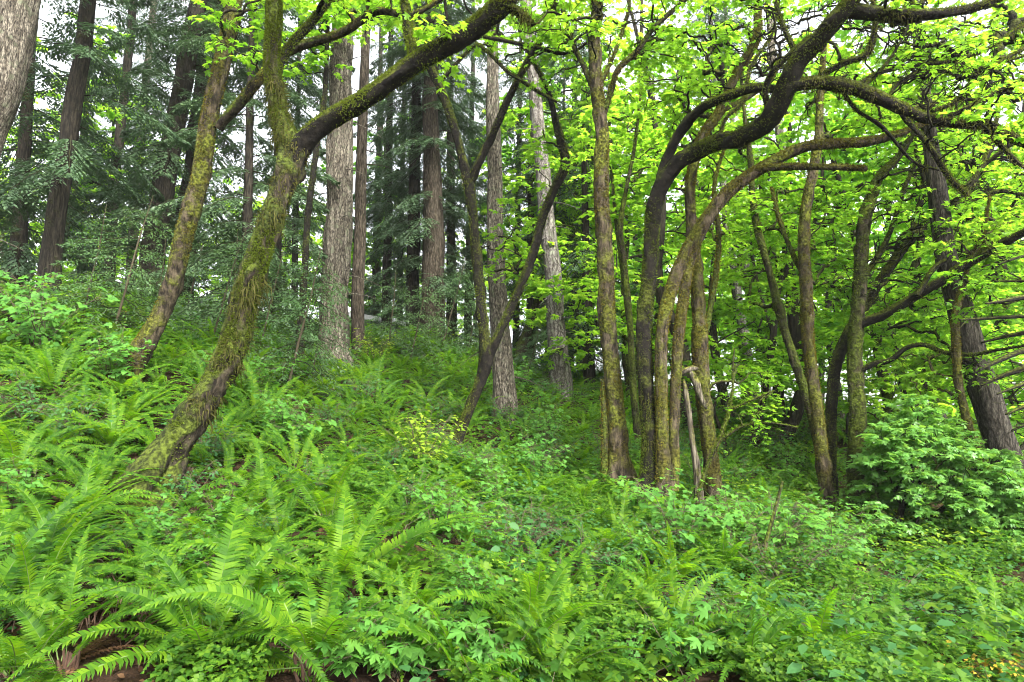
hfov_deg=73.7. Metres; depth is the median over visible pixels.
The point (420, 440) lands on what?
bush
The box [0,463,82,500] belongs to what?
sword fern
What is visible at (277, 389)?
sword fern
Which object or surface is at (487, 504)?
sword fern
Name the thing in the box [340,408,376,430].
sword fern
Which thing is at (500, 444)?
sword fern
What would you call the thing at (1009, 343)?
maple tree
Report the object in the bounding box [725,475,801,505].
sword fern
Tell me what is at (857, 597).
salmonberry shrub
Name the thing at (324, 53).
maple tree
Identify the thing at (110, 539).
snowberry shrub
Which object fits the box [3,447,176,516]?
sword fern
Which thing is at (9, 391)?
sword fern
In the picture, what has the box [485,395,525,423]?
snowberry shrub
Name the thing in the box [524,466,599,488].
sword fern
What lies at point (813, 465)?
sword fern
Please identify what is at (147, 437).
sword fern
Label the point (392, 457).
snowberry shrub
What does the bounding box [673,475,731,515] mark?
sword fern
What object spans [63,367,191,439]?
sword fern
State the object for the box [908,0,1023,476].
conifer
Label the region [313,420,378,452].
sword fern
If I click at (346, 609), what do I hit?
thimbleberry plant
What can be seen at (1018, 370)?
conifer
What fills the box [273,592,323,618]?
salmonberry shrub
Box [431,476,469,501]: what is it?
sword fern
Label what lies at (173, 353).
sword fern
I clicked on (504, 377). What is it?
conifer
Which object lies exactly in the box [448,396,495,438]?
sword fern
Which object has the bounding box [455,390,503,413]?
sword fern
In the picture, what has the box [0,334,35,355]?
sword fern
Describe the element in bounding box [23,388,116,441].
snowberry shrub
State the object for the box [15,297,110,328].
sword fern
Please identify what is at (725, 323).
maple tree
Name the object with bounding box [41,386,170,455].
sword fern
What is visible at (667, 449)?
maple tree
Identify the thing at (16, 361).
sword fern
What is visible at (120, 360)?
salmonberry shrub
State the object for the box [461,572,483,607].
salmonberry shrub
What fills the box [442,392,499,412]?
sword fern
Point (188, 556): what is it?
salmonberry shrub
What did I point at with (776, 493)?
sword fern
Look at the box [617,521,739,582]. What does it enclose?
sword fern
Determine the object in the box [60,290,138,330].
sword fern
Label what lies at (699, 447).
sword fern
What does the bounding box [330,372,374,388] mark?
sword fern
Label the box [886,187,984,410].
maple tree
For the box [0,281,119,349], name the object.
bush
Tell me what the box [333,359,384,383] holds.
sword fern
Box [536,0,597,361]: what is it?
conifer
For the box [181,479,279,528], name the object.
salmonberry shrub
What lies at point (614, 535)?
sword fern
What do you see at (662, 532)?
snowberry shrub
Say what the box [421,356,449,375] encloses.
salmonberry shrub
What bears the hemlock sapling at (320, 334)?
on the ground at (134, 675)
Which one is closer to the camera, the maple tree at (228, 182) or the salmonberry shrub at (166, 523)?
the salmonberry shrub at (166, 523)
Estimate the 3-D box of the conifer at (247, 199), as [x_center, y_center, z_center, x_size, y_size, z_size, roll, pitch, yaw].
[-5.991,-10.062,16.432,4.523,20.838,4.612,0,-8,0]
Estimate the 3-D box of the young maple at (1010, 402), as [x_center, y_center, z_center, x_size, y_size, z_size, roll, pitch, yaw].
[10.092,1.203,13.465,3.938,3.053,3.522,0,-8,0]
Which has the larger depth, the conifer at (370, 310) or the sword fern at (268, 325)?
the conifer at (370, 310)
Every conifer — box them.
[0,0,40,250]
[0,0,138,292]
[0,0,191,296]
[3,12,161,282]
[29,71,137,287]
[62,0,262,298]
[67,0,176,281]
[81,0,288,306]
[104,0,185,295]
[116,1,348,344]
[201,4,369,314]
[253,1,354,312]
[303,14,381,367]
[348,0,507,338]
[349,1,403,315]
[349,87,445,327]
[350,2,470,331]
[351,23,394,353]
[353,0,422,330]
[390,0,518,341]
[403,0,524,352]
[458,4,558,347]
[460,2,545,424]
[468,51,581,361]
[505,0,581,401]
[512,29,640,391]
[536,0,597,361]
[597,0,671,385]
[684,1,761,404]
[705,0,771,401]
[737,1,808,427]
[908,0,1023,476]
[956,248,1023,434]
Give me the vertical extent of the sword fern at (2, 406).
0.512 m
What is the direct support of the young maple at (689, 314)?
on the ground at (134, 675)
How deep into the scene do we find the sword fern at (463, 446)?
10.32 m
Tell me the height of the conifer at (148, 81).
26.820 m
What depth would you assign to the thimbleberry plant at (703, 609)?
4.76 m
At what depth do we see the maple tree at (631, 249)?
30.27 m
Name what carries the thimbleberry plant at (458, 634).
on the ground at (134, 675)
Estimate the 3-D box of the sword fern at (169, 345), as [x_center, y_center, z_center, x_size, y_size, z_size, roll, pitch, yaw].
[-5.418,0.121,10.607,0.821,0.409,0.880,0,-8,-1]
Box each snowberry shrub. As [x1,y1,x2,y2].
[0,370,86,422]
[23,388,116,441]
[78,535,126,561]
[88,524,143,551]
[89,534,140,561]
[160,459,221,504]
[161,414,244,460]
[235,510,293,545]
[272,458,338,497]
[295,400,359,434]
[299,360,332,377]
[310,378,344,404]
[335,593,364,621]
[342,373,387,399]
[347,437,412,475]
[386,466,452,508]
[409,418,446,438]
[415,377,456,395]
[415,391,464,424]
[422,540,461,565]
[442,435,502,469]
[478,498,575,558]
[480,579,520,623]
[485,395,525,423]
[493,490,598,545]
[514,400,543,420]
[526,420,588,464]
[533,371,565,397]
[547,515,637,574]
[567,382,594,402]
[583,470,625,487]
[586,429,637,456]
[630,511,704,557]
[660,579,728,617]
[669,429,700,453]
[677,579,738,612]
[700,456,763,488]
[715,528,853,596]
[718,437,746,457]
[729,489,809,526]
[732,507,809,547]
[743,425,794,451]
[756,503,849,534]
[776,531,863,575]
[783,591,831,624]
[826,581,921,640]
[909,597,972,625]
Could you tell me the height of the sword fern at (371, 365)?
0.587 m
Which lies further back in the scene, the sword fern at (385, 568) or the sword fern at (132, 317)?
the sword fern at (132, 317)
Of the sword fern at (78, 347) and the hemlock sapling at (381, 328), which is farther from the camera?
the hemlock sapling at (381, 328)
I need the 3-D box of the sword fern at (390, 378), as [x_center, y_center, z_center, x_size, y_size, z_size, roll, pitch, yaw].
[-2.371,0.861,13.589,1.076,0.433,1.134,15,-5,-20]
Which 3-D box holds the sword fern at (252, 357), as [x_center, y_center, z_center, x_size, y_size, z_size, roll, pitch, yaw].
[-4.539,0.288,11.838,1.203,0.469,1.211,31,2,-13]
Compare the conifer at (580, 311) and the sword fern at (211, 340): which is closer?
the sword fern at (211, 340)
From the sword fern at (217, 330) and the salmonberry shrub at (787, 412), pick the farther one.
the salmonberry shrub at (787, 412)
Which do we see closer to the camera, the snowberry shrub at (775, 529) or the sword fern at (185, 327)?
the snowberry shrub at (775, 529)
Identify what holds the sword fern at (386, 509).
on the ground at (134, 675)
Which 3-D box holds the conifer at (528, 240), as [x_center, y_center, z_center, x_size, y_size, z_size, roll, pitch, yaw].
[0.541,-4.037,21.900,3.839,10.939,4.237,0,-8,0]
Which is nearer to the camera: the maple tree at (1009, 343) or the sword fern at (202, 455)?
the sword fern at (202, 455)
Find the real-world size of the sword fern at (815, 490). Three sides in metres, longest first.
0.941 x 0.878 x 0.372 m
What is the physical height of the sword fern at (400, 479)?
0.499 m
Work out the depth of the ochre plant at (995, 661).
4.38 m
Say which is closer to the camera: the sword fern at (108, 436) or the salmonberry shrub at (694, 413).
the sword fern at (108, 436)
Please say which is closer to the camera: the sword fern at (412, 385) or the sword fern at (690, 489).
the sword fern at (690, 489)
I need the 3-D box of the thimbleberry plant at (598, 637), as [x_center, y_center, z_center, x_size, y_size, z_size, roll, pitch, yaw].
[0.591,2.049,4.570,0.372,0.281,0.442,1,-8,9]
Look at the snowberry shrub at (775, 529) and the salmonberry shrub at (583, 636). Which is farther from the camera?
the snowberry shrub at (775, 529)
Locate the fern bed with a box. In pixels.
[23,283,875,462]
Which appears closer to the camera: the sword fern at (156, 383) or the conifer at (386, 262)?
the sword fern at (156, 383)
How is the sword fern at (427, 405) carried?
on the ground at (134, 675)
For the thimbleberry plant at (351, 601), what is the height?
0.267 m
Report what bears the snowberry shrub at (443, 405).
on the ground at (134, 675)
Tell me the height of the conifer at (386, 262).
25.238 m
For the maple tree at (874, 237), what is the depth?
17.95 m
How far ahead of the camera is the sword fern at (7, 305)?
10.61 m
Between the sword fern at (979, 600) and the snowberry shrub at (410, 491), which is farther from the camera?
the snowberry shrub at (410, 491)
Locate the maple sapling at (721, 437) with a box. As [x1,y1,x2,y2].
[695,348,799,516]
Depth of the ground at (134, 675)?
6.96 m
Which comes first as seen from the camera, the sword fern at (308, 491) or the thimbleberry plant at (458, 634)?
the thimbleberry plant at (458, 634)
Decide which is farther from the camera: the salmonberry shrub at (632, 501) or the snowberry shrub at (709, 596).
the salmonberry shrub at (632, 501)
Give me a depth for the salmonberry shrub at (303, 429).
8.45 m
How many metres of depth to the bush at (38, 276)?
10.71 m
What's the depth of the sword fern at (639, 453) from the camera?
11.29 m
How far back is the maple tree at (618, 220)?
13.68 m
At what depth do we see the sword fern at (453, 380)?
14.95 m
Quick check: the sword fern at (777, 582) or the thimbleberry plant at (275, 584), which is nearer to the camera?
the thimbleberry plant at (275, 584)
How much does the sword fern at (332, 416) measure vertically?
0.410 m
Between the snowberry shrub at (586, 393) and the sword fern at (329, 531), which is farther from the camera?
the snowberry shrub at (586, 393)
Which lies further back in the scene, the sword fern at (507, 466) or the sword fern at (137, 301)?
the sword fern at (137, 301)
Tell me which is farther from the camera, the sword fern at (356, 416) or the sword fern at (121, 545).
the sword fern at (356, 416)
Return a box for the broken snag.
[682,365,708,520]
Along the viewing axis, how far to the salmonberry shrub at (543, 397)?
14.45 m
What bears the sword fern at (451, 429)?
on the ground at (134, 675)
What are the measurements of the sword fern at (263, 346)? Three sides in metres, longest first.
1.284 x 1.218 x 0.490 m
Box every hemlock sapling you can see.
[30,205,135,324]
[45,197,184,350]
[116,232,193,343]
[148,228,225,324]
[162,231,266,351]
[187,231,275,324]
[213,249,312,365]
[246,243,353,414]
[264,262,333,346]
[275,271,364,385]
[363,274,430,358]
[380,277,444,369]
[402,259,477,364]
[440,277,489,359]
[512,323,550,394]
[528,327,573,380]
[570,339,620,380]
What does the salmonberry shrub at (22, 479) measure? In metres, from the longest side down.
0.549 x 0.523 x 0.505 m
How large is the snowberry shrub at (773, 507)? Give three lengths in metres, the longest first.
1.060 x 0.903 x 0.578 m
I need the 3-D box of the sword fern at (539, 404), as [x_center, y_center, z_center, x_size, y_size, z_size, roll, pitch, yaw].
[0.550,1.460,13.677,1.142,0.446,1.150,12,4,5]
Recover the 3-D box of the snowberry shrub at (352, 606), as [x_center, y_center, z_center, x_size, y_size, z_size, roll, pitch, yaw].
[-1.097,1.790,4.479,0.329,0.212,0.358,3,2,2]
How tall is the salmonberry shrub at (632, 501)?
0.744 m
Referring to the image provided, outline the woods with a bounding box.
[0,169,1021,379]
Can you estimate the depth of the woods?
35.30 m
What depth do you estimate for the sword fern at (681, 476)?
10.48 m
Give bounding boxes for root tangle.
[1,572,187,667]
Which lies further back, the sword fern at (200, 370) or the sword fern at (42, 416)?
the sword fern at (200, 370)
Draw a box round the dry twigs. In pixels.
[0,306,1022,681]
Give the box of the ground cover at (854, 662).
[0,276,1023,681]
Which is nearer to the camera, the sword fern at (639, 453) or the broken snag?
the broken snag
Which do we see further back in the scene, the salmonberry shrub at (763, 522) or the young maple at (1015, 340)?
the young maple at (1015, 340)
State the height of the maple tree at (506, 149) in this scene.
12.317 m
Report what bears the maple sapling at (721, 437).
on the ground at (134, 675)
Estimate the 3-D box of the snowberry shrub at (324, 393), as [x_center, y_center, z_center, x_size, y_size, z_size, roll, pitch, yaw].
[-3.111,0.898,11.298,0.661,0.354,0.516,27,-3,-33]
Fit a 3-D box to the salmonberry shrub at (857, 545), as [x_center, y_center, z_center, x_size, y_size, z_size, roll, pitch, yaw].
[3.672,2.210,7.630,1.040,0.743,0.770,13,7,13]
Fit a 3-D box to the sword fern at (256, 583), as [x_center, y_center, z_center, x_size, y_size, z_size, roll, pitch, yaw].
[-1.698,1.712,4.637,1.289,0.838,1.143,0,-8,0]
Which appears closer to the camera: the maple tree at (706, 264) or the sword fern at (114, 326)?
the sword fern at (114, 326)
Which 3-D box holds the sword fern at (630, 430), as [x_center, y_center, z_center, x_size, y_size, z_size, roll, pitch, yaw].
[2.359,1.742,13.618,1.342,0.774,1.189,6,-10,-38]
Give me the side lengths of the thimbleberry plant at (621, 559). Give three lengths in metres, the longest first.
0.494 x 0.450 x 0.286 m
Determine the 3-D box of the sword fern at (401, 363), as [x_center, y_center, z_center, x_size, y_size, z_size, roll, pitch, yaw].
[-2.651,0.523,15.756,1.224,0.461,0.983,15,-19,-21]
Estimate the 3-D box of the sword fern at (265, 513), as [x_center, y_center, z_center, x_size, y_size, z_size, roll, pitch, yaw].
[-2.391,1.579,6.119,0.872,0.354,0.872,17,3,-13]
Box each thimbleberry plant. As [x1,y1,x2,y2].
[165,575,230,626]
[183,536,249,576]
[193,585,257,625]
[249,571,322,624]
[306,599,401,678]
[334,606,403,664]
[340,595,411,622]
[349,607,417,681]
[364,613,455,679]
[394,603,439,640]
[405,604,487,669]
[434,555,476,580]
[445,621,512,669]
[460,543,512,571]
[468,616,548,678]
[500,546,552,585]
[574,625,625,668]
[599,550,644,586]
[650,613,722,673]
[691,600,765,638]
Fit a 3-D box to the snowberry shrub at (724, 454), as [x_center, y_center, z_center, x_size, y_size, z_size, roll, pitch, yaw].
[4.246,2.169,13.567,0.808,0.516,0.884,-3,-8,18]
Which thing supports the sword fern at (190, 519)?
on the ground at (134, 675)
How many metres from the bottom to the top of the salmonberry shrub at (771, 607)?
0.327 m
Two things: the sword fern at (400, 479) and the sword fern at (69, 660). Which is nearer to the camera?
the sword fern at (69, 660)
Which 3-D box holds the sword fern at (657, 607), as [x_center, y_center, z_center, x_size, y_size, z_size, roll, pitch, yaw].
[1.139,1.900,4.780,1.224,0.598,1.353,-18,8,-24]
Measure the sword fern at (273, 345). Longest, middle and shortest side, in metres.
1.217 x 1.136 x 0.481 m
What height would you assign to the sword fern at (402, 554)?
0.906 m
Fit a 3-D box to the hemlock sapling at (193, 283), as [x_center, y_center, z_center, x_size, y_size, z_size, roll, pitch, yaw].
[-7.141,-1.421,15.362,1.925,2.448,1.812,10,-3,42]
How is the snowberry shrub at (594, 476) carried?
on the ground at (134, 675)
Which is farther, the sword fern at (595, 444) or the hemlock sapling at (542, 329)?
the hemlock sapling at (542, 329)
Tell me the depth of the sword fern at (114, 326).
10.83 m
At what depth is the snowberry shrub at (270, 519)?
5.80 m
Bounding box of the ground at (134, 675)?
[0,307,1023,681]
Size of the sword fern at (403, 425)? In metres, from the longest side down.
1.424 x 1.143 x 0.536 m
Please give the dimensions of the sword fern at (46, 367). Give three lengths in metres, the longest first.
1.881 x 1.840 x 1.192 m
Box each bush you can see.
[0,269,84,323]
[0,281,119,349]
[354,328,397,359]
[378,408,469,469]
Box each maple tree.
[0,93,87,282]
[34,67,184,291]
[63,0,643,535]
[80,0,442,401]
[122,109,232,279]
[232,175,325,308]
[243,0,381,358]
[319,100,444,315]
[338,0,587,445]
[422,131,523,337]
[470,59,595,344]
[480,12,649,364]
[501,45,635,374]
[505,0,705,501]
[522,27,709,398]
[552,0,741,431]
[560,132,645,356]
[572,87,695,445]
[589,66,742,362]
[611,0,781,424]
[622,0,824,514]
[635,0,1023,493]
[653,68,962,513]
[665,161,785,398]
[667,103,824,401]
[678,3,897,446]
[680,74,843,510]
[705,151,882,459]
[725,96,931,426]
[726,34,912,523]
[728,0,991,440]
[777,182,865,402]
[778,0,1023,453]
[813,92,995,389]
[818,66,1023,521]
[825,102,1023,495]
[852,36,1021,423]
[872,195,1023,517]
[877,180,1021,428]
[879,2,1023,375]
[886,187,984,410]
[897,139,1023,429]
[915,79,1023,331]
[980,142,1023,323]
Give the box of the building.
[349,312,405,332]
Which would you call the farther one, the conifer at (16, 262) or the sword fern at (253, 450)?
the conifer at (16, 262)
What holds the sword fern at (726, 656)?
on the ground at (134, 675)
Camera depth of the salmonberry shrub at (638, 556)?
6.50 m
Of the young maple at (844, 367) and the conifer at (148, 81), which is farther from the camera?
the conifer at (148, 81)
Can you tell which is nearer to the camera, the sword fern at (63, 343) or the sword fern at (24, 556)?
the sword fern at (24, 556)
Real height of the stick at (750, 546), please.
0.203 m
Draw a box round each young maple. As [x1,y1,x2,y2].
[484,232,599,379]
[533,232,641,407]
[616,282,744,378]
[637,299,804,453]
[706,288,836,420]
[752,291,870,389]
[778,281,933,443]
[814,292,973,466]
[862,260,993,424]
[866,277,1023,439]
[914,324,1023,449]
[949,309,1023,414]
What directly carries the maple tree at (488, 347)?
on the ground at (134, 675)
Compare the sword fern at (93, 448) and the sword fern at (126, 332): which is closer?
the sword fern at (93, 448)
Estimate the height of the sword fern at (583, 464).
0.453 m
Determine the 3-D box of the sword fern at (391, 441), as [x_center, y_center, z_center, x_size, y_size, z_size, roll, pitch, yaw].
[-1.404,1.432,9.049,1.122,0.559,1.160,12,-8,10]
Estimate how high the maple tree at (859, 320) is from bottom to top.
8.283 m
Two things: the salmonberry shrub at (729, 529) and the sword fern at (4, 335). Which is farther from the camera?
the sword fern at (4, 335)
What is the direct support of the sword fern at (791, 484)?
on the ground at (134, 675)
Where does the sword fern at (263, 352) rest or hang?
on the ground at (134, 675)
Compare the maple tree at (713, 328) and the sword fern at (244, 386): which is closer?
the sword fern at (244, 386)
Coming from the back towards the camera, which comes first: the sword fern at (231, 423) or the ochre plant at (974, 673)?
the sword fern at (231, 423)
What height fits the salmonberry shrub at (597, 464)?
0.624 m
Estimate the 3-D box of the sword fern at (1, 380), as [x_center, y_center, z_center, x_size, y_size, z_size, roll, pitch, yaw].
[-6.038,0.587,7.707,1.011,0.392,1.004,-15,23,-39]
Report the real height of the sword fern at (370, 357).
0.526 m
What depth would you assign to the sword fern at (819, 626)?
4.58 m
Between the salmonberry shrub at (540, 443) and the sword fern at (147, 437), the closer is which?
the sword fern at (147, 437)
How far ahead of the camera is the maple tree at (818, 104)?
11.40 m
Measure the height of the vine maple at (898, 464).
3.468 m
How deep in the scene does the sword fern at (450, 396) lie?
12.95 m
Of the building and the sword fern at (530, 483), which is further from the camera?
the building
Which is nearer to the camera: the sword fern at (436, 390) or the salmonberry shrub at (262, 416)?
the salmonberry shrub at (262, 416)
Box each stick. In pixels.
[747,536,753,555]
[760,481,783,553]
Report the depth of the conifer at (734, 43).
25.51 m
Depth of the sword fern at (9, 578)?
4.23 m
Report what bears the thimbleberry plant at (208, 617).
on the ground at (134, 675)
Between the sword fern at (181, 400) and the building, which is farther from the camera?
the building
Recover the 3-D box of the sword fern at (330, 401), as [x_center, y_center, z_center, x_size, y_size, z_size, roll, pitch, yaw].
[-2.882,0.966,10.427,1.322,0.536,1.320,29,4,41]
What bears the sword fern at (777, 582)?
on the ground at (134, 675)
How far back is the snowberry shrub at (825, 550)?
7.35 m
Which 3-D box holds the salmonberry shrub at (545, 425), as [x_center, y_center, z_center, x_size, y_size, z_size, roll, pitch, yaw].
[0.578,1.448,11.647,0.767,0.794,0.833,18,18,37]
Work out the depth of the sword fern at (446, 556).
5.30 m
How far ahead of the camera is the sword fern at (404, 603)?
4.43 m
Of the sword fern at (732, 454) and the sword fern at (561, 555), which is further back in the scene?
the sword fern at (732, 454)
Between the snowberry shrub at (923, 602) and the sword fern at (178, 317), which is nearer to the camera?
the snowberry shrub at (923, 602)
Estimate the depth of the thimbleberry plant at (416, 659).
3.91 m
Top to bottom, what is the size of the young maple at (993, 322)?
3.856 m
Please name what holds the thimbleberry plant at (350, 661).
on the ground at (134, 675)
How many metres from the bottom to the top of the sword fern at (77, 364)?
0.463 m
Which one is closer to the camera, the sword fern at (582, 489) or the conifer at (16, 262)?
the sword fern at (582, 489)
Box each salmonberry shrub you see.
[0,454,46,509]
[0,523,80,582]
[78,322,154,382]
[122,492,194,555]
[146,529,209,582]
[152,521,213,563]
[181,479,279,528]
[189,349,226,391]
[214,348,295,392]
[248,386,336,449]
[255,407,300,433]
[263,348,310,387]
[266,398,319,451]
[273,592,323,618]
[387,480,505,546]
[408,482,464,523]
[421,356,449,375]
[431,594,500,637]
[436,552,517,617]
[441,345,465,358]
[455,503,535,568]
[461,448,511,493]
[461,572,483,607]
[466,366,492,393]
[466,468,532,506]
[510,438,578,480]
[513,356,538,391]
[513,582,560,618]
[515,425,565,468]
[523,402,570,448]
[527,385,556,412]
[550,624,609,655]
[588,456,600,483]
[588,617,668,667]
[610,467,682,521]
[613,512,677,566]
[619,475,736,551]
[628,438,641,459]
[679,450,745,485]
[681,402,697,424]
[690,489,757,526]
[694,426,737,447]
[701,586,771,632]
[703,477,782,554]
[711,486,833,575]
[713,513,760,565]
[715,406,748,425]
[722,431,753,459]
[727,591,804,621]
[761,439,804,471]
[761,486,817,513]
[770,460,804,487]
[776,403,805,424]
[794,421,810,442]
[798,496,893,560]
[798,527,867,590]
[800,496,880,541]
[800,583,880,623]
[813,514,872,551]
[821,598,880,638]
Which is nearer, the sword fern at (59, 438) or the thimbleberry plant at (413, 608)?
the thimbleberry plant at (413, 608)
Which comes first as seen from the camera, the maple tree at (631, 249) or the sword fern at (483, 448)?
the sword fern at (483, 448)
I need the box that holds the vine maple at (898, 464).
[844,393,1023,559]
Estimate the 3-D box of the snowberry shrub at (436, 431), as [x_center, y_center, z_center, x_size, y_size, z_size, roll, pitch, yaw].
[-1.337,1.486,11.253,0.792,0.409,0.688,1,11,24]
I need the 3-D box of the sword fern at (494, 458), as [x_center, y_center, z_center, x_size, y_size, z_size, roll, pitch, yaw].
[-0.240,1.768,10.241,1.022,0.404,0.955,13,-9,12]
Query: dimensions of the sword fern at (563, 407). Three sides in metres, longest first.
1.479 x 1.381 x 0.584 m
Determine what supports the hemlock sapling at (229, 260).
on the ground at (134, 675)
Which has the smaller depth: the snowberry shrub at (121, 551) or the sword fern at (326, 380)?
the snowberry shrub at (121, 551)
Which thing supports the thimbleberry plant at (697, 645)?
on the ground at (134, 675)
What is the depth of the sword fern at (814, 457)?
13.84 m
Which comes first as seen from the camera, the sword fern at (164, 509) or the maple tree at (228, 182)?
the sword fern at (164, 509)
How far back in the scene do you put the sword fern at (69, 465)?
6.19 m
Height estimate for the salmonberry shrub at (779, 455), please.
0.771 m
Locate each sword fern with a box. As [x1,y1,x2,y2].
[0,296,27,317]
[0,319,33,344]
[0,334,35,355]
[0,335,130,420]
[0,339,56,362]
[0,353,61,382]
[0,364,25,392]
[0,386,24,403]
[0,392,130,467]
[0,396,40,426]
[0,415,108,484]
[0,428,145,526]
[0,461,167,625]
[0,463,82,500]
[0,475,148,548]
[0,485,163,559]
[0,486,139,681]
[0,520,132,570]
[0,523,223,681]
[0,554,178,681]
[1,392,90,423]
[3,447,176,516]
[4,379,58,418]
[5,497,346,681]
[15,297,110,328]
[15,375,124,417]
[18,311,92,349]
[23,524,253,651]
[31,325,114,367]
[37,281,102,308]
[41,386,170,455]
[49,345,103,374]
[50,448,131,478]
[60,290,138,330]
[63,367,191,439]
[66,319,161,348]
[67,442,145,496]
[71,360,174,396]
[74,536,259,606]
[83,502,179,579]
[84,276,142,304]
[84,317,173,335]
[84,494,226,559]
[95,354,169,365]
[106,454,250,535]
[107,306,139,326]
[110,470,313,578]
[112,307,193,340]
[114,368,190,405]
[114,418,215,465]
[121,479,500,650]
[130,293,144,309]
[131,296,207,340]
[131,354,190,392]
[132,328,212,365]
[133,546,449,681]
[136,395,214,426]
[152,406,257,459]
[152,521,330,585]
[153,335,188,357]
[159,346,251,406]
[161,329,218,353]
[163,341,200,379]
[168,321,209,342]
[168,391,231,408]
[169,334,215,360]
[173,311,204,328]
[174,318,256,351]
[174,527,358,651]
[177,355,242,384]
[180,310,223,334]
[185,434,327,527]
[187,433,282,487]
[190,432,262,480]
[198,486,278,532]
[199,463,325,500]
[201,463,369,562]
[208,347,291,384]
[212,421,304,472]
[213,392,279,446]
[216,359,304,438]
[220,453,417,539]
[230,361,281,396]
[232,414,365,497]
[244,346,276,377]
[246,350,271,373]
[248,382,327,412]
[252,343,313,373]
[253,333,281,364]
[255,338,292,355]
[257,318,284,336]
[260,440,391,494]
[267,417,349,448]
[275,514,500,608]
[280,373,336,398]
[280,387,355,430]
[285,362,366,397]
[288,344,338,359]
[291,483,432,542]
[294,524,388,555]
[296,427,345,461]
[300,410,351,436]
[306,444,373,496]
[310,357,372,384]
[311,384,401,428]
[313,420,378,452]
[317,422,420,481]
[319,369,373,395]
[324,547,488,619]
[329,353,370,369]
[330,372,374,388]
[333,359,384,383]
[337,579,552,681]
[338,420,389,446]
[340,392,374,414]
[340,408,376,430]
[347,349,413,381]
[347,562,468,681]
[349,467,458,535]
[349,474,465,547]
[352,356,395,374]
[355,375,411,416]
[356,346,391,365]
[356,422,452,451]
[358,397,428,430]
[358,417,445,465]
[363,418,432,442]
[365,463,462,499]
[367,413,436,435]
[369,371,416,397]
[371,382,430,408]
[373,452,430,484]
[376,354,417,370]
[381,359,421,378]
[384,374,432,393]
[392,530,519,561]
[396,374,453,412]
[399,390,453,416]
[404,436,487,478]
[407,464,488,495]
[407,529,506,598]
[411,406,455,426]
[417,540,646,681]
[420,515,507,550]
[422,380,465,401]
[423,433,484,459]
[423,437,460,465]
[425,389,478,417]
[431,370,465,391]
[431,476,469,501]
[432,437,515,474]
[436,376,491,401]
[438,423,478,443]
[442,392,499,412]
[443,377,473,398]
[446,486,526,525]
[447,504,497,532]
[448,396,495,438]
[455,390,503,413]
[459,544,559,597]
[461,454,539,488]
[468,582,669,681]
[470,435,513,463]
[472,439,518,470]
[475,415,543,450]
[478,501,552,536]
[484,450,542,481]
[489,450,532,474]
[489,464,582,496]
[493,435,551,455]
[500,487,587,521]
[501,533,588,563]
[505,409,556,439]
[505,545,687,654]
[509,453,541,468]
[520,398,564,420]
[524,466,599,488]
[525,505,598,549]
[525,544,620,597]
[528,398,588,420]
[531,511,668,570]
[544,470,617,503]
[548,416,600,437]
[550,475,629,523]
[553,446,598,472]
[555,434,600,455]
[566,411,596,432]
[568,401,600,423]
[571,479,702,557]
[583,474,678,498]
[594,549,761,666]
[594,559,695,611]
[599,417,634,439]
[602,546,696,592]
[607,510,693,535]
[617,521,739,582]
[629,449,688,475]
[637,464,692,487]
[640,603,830,681]
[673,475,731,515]
[674,528,778,574]
[679,429,699,441]
[681,452,701,469]
[682,444,701,456]
[686,473,777,518]
[695,491,747,542]
[696,559,822,612]
[698,444,762,471]
[711,579,908,658]
[719,449,774,487]
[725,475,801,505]
[729,465,797,500]
[735,449,770,474]
[736,446,774,468]
[751,488,795,503]
[763,469,845,496]
[765,578,853,610]
[766,477,807,496]
[771,437,811,459]
[781,488,847,517]
[784,448,845,477]
[788,507,874,539]
[794,476,844,503]
[795,476,844,497]
[798,448,846,465]
[828,583,1011,669]
[921,565,1023,659]
[926,559,1022,620]
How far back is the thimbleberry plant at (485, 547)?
5.80 m
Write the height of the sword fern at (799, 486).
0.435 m
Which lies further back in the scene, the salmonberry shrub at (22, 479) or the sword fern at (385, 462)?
the sword fern at (385, 462)
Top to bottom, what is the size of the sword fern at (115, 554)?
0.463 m
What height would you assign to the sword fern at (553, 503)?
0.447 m
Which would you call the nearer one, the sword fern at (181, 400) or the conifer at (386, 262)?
the sword fern at (181, 400)
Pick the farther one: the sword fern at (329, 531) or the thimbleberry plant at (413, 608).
the sword fern at (329, 531)
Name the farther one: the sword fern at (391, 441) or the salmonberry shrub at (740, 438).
the salmonberry shrub at (740, 438)
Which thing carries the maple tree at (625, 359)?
on the ground at (134, 675)
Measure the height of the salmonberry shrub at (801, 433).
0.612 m
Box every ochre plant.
[931,654,991,680]
[946,640,1023,681]
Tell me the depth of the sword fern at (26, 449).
6.42 m
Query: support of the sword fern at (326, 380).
on the ground at (134, 675)
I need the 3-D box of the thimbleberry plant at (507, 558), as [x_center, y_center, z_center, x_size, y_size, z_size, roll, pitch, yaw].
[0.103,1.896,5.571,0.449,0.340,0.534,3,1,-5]
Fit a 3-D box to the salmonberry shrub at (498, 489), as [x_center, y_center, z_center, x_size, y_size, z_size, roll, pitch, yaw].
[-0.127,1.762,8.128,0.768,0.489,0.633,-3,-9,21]
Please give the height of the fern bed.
4.394 m
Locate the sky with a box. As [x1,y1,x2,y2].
[0,0,1023,416]
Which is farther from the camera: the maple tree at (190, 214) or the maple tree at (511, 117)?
the maple tree at (511, 117)
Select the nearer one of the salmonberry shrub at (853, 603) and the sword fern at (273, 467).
the salmonberry shrub at (853, 603)

